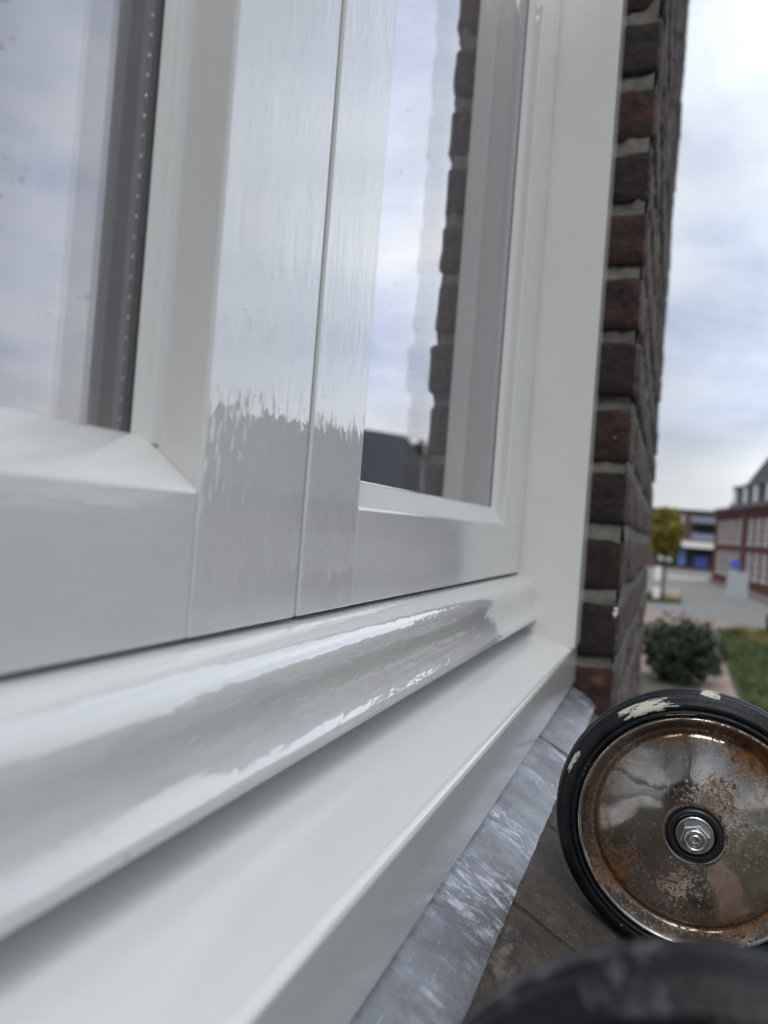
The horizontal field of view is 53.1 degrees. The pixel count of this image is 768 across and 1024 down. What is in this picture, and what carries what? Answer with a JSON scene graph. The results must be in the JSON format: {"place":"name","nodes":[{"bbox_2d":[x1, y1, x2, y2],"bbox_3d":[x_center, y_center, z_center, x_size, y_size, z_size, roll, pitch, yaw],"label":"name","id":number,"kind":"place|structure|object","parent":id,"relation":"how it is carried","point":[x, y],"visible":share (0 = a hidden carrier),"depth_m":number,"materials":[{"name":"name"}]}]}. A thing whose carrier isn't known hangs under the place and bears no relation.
{"place":"outdoors","nodes":[
{"label":"outdoors","id":0,"kind":"place"},
{"bbox_2d":[667,575,707,580],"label":"paved crossing","id":1,"kind":"object","parent":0,"point":[687,578],"visible":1,"depth_m":76.18,"materials":[{"name":"concrete"}]},
{"bbox_2d":[640,611,755,697],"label":"pavement","id":2,"kind":"structure","parent":0,"point":[724,685],"depth_m":21.64,"materials":[{"name":"pink brick"}]},
{"bbox_2d":[725,557,748,627],"bbox_3d":[14.444,3.370,31.495,0.820,3.000,0.090,4,-1,20],"label":"road sign","id":3,"kind":"object","parent":2,"relation":"on","point":[737,585],"visible":0.96,"depth_m":31.48,"materials":[{"name":"grey metal"}]},
{"bbox_2d":[640,592,767,704],"bbox_3d":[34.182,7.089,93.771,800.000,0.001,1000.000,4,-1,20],"label":"ground","id":4,"kind":"structure","parent":0,"point":[650,682],"depth_m":18.61,"materials":[{"name":"grey concrete"}]},
{"bbox_2d":[572,0,689,715],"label":"brick wall","id":5,"kind":"structure","parent":4,"relation":"on","point":[608,665],"depth_m":0.78,"materials":[{"name":"brown brick"}]},
{"bbox_2d":[0,0,626,1023],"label":"window","id":6,"kind":"structure","parent":5,"relation":"attached to","point":[302,302],"depth_m":0.25,"materials":[{"name":"white paint"}]},
{"bbox_2d":[463,713,627,1019],"bbox_3d":[-0.051,0.195,0.009,0.165,0.124,1.598,4,-1,20],"label":"stone ledge","id":7,"kind":"object","parent":5,"relation":"attached to","point":[552,914],"visible":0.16,"depth_m":0.35,"materials":[{"name":"stone"}]},
{"bbox_2d":[349,686,594,1023],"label":"lead flashing","id":8,"kind":"object","parent":7,"relation":"on","point":[432,973],"visible":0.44,"depth_m":0.33,"materials":[{"name":"grey metal"}]},
{"bbox_2d":[460,938,767,1023],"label":"ladder wheel","id":9,"kind":"object","parent":7,"relation":"on","point":[670,981],"visible":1,"depth_m":0.13,"materials":[{"name":"black rubber"}]},
{"bbox_2d":[556,688,767,949],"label":"ladder wheel","id":10,"kind":"object","parent":7,"relation":"on","point":[662,810],"visible":0.88,"depth_m":0.36,"materials":[{"name":"silver metal"}]},
{"bbox_2d":[645,592,681,603],"bbox_3d":[15.927,5.054,46.361,3.880,0.200,6.269,4,-1,20],"label":"grass strip","id":11,"kind":"object","parent":4,"relation":"on","point":[650,597],"depth_m":44.29,"materials":[{"name":"green plant"}]},
{"bbox_2d":[653,566,660,597],"bbox_3d":[16.020,4.169,45.095,0.360,1.950,0.190,4,-1,20],"label":"white post","id":12,"kind":"object","parent":11,"relation":"on","point":[656,591],"visible":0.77,"depth_m":45.02,"materials":[{"name":"grey"}]},
{"bbox_2d":[664,589,679,598],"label":"stone block","id":13,"kind":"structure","parent":11,"relation":"on","point":[669,593],"depth_m":46.17,"materials":[{"name":"beige stone"}]},
{"bbox_2d":[649,506,685,597],"bbox_3d":[16.874,2.415,46.157,2.164,5.604,2.253,5,-1,-32],"label":"pollard tree","id":14,"kind":"object","parent":4,"relation":"on","point":[667,533],"visible":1,"depth_m":45.64,"materials":[{"name":"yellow plant"}]},
{"bbox_2d":[647,507,717,571],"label":"flat roofed block","id":15,"kind":"structure","parent":4,"relation":"on","point":[696,550],"depth_m":101.06,"materials":[{"name":"stone"}]},
{"bbox_2d":[696,524,714,534],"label":"balcony door","id":16,"kind":"structure","parent":15,"relation":"in","point":[700,529],"depth_m":100.81,"materials":[{"name":"glass"}]},
{"bbox_2d":[642,611,731,686],"bbox_3d":[7.305,3.465,19.046,2.140,2.041,2.245,4,-1,-8],"label":"shrub","id":17,"kind":"object","parent":4,"relation":"on","point":[681,653],"visible":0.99,"depth_m":18.44,"materials":[{"name":"green plant"}]},
{"bbox_2d":[711,458,767,595],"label":"red brick building","id":18,"kind":"structure","parent":4,"relation":"on","point":[741,529],"depth_m":64.13,"materials":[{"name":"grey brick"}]},
{"bbox_2d":[715,550,720,573],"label":"window","id":19,"kind":"structure","parent":18,"relation":"in","point":[718,552],"depth_m":72.66,"materials":[{"name":"white glass"}]},
{"bbox_2d":[717,522,722,543],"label":"window","id":20,"kind":"structure","parent":18,"relation":"in","point":[720,523],"depth_m":72.68,"materials":[{"name":"white glass"}]},
{"bbox_2d":[720,551,725,574],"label":"window","id":21,"kind":"structure","parent":18,"relation":"in","point":[724,552],"depth_m":70.53,"materials":[{"name":"white glass"}]},
{"bbox_2d":[723,521,728,543],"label":"window","id":22,"kind":"structure","parent":18,"relation":"in","point":[726,522],"depth_m":70.57,"materials":[{"name":"white glass"}]},
{"bbox_2d":[726,552,731,574],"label":"window","id":23,"kind":"structure","parent":18,"relation":"in","point":[730,553],"depth_m":68.54,"materials":[{"name":"white glass"}]},
{"bbox_2d":[728,521,734,543],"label":"window","id":24,"kind":"structure","parent":18,"relation":"in","point":[732,522],"depth_m":68.45,"materials":[{"name":"white glass"}]},
{"bbox_2d":[734,552,738,571],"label":"window","id":25,"kind":"structure","parent":18,"relation":"in","point":[736,553],"depth_m":66.32,"materials":[{"name":"white glass"}]},
{"bbox_2d":[735,521,740,544],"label":"window","id":26,"kind":"structure","parent":18,"relation":"in","point":[738,522],"depth_m":66.32,"materials":[{"name":"white glass"}]},
{"bbox_2d":[746,553,750,579],"bbox_3d":[29.625,4.455,62.606,0.088,2.140,1.320,4,-1,11],"label":"window","id":27,"kind":"structure","parent":18,"relation":"in","point":[748,561],"depth_m":62.56,"materials":[{"name":"white glass"}]},
{"bbox_2d":[747,520,753,545],"bbox_3d":[29.838,1.689,62.637,0.088,2.090,1.320,4,-1,11],"label":"window","id":28,"kind":"structure","parent":18,"relation":"in","point":[750,533],"depth_m":62.60,"materials":[{"name":"white glass"}]},
{"bbox_2d":[751,554,758,581],"bbox_3d":[29.218,4.401,60.496,0.088,2.140,1.320,4,-1,11],"label":"window","id":29,"kind":"structure","parent":18,"relation":"in","point":[756,557],"depth_m":60.47,"materials":[{"name":"white glass"}]},
{"bbox_2d":[754,519,761,545],"bbox_3d":[29.431,1.634,60.526,0.088,2.090,1.320,4,-1,11],"label":"window","id":30,"kind":"structure","parent":18,"relation":"in","point":[758,526],"depth_m":60.49,"materials":[{"name":"white glass"}]},
{"bbox_2d":[759,555,766,583],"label":"window","id":31,"kind":"structure","parent":18,"relation":"in","point":[764,557],"depth_m":58.36,"materials":[{"name":"white glass"}]},
{"bbox_2d":[762,519,767,546],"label":"window","id":32,"kind":"structure","parent":18,"relation":"in","point":[765,540],"depth_m":58.52,"materials":[{"name":"white glass"}]},
{"bbox_2d":[715,627,767,712],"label":"grass","id":33,"kind":"structure","parent":4,"relation":"on","point":[743,653],"depth_m":21.88,"materials":[{"name":"green plant"}]},
{"bbox_2d":[724,624,767,646],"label":"ground cover","id":34,"kind":"object","parent":4,"relation":"on","point":[760,635],"visible":0.76,"depth_m":29.08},
{"bbox_2d":[765,615,767,632],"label":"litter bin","id":35,"kind":"object","parent":4,"relation":"on","point":[766,624],"visible":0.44,"depth_m":29.77,"materials":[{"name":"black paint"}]},
{"bbox_2d":[645,566,767,628],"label":"road","id":36,"kind":"structure","parent":0,"point":[704,599],"depth_m":46.76,"materials":[{"name":"grey asphalt"}]},
{"bbox_2d":[652,0,767,510],"label":"sky","id":37,"kind":"structure","parent":0,"point":[713,408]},
{"bbox_2d":[708,580,767,604],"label":"pavement","id":38,"kind":"structure","parent":0,"point":[758,597],"depth_m":54.67,"materials":[{"name":"grey concrete"}]}
]}

